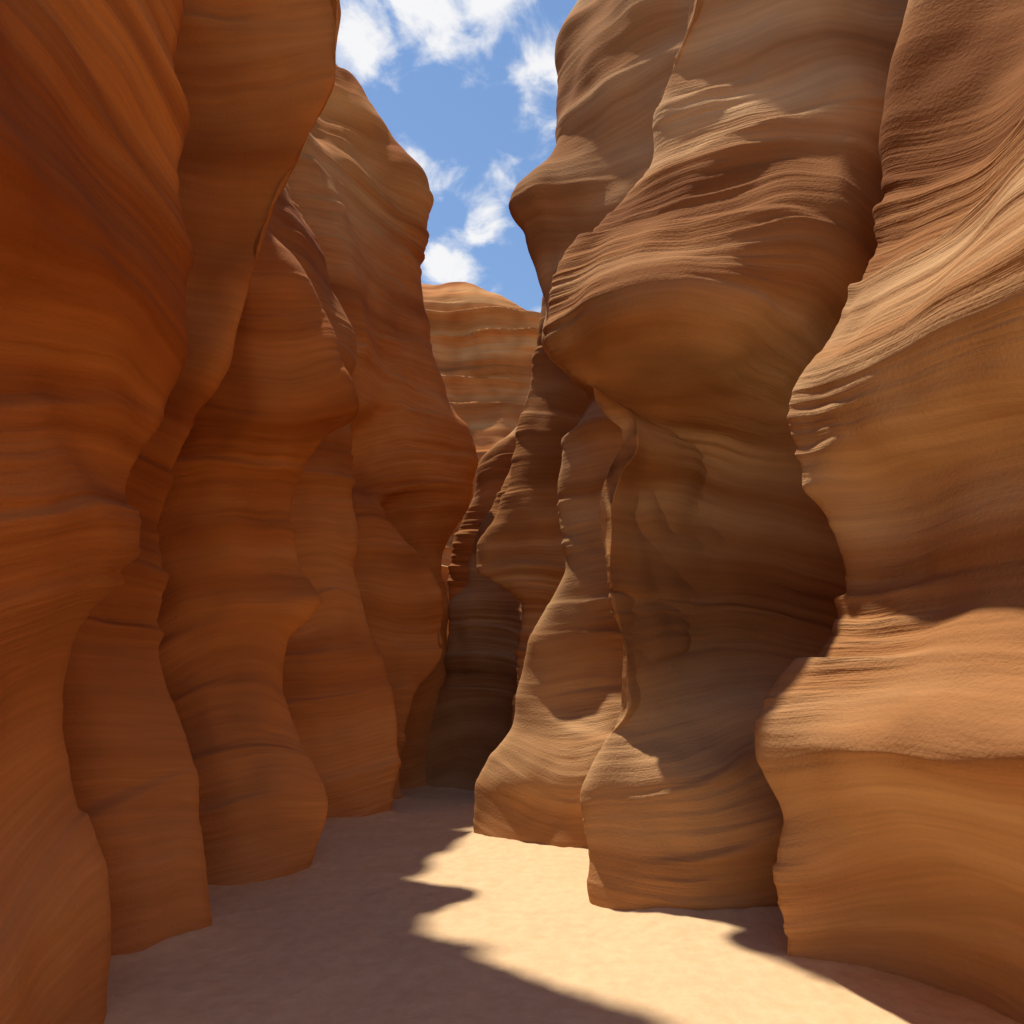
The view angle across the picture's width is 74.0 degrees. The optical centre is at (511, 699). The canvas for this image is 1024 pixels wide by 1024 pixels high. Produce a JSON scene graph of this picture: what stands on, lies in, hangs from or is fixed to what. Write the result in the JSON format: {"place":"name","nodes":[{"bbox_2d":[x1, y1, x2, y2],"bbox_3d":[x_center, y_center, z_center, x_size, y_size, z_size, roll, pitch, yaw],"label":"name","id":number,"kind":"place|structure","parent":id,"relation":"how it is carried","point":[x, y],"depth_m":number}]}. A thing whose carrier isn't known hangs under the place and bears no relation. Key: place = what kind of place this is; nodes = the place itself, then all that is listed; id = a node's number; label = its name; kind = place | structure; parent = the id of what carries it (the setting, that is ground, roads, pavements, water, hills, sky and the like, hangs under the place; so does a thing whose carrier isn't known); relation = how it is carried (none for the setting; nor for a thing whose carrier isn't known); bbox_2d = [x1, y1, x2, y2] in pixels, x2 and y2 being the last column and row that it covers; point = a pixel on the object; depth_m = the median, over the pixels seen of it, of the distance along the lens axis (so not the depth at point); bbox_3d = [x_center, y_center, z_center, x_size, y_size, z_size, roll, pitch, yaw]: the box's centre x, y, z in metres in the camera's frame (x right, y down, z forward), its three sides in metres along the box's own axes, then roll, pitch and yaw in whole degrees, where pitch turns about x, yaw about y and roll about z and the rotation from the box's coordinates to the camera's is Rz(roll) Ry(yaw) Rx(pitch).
{"place":"outdoors","nodes":[
{"label":"outdoors","id":0,"kind":"place"},
{"bbox_2d":[336,0,577,312],"label":"sky","id":1,"kind":"structure","parent":0,"point":[468,89]},
{"bbox_2d":[421,282,540,638],"bbox_3d":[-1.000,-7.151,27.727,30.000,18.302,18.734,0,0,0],"label":"background cliff","id":2,"kind":"structure","parent":0,"point":[483,342],"depth_m":21.81},
{"bbox_2d":[103,785,1019,1023],"bbox_3d":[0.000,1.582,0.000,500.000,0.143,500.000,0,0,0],"label":"sand ground","id":3,"kind":"structure","parent":0,"point":[426,904],"depth_m":4.26},
{"bbox_2d":[0,0,477,1023],"bbox_3d":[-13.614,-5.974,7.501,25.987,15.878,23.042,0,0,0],"label":"sandstone canyon wall","id":4,"kind":"structure","parent":3,"relation":"on","point":[238,460],"depth_m":4.74},
{"bbox_2d":[425,0,1023,1023],"bbox_3d":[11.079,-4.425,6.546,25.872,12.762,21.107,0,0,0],"label":"sandstone canyon wall","id":5,"kind":"structure","parent":3,"relation":"on","point":[735,582],"depth_m":4.88}
]}

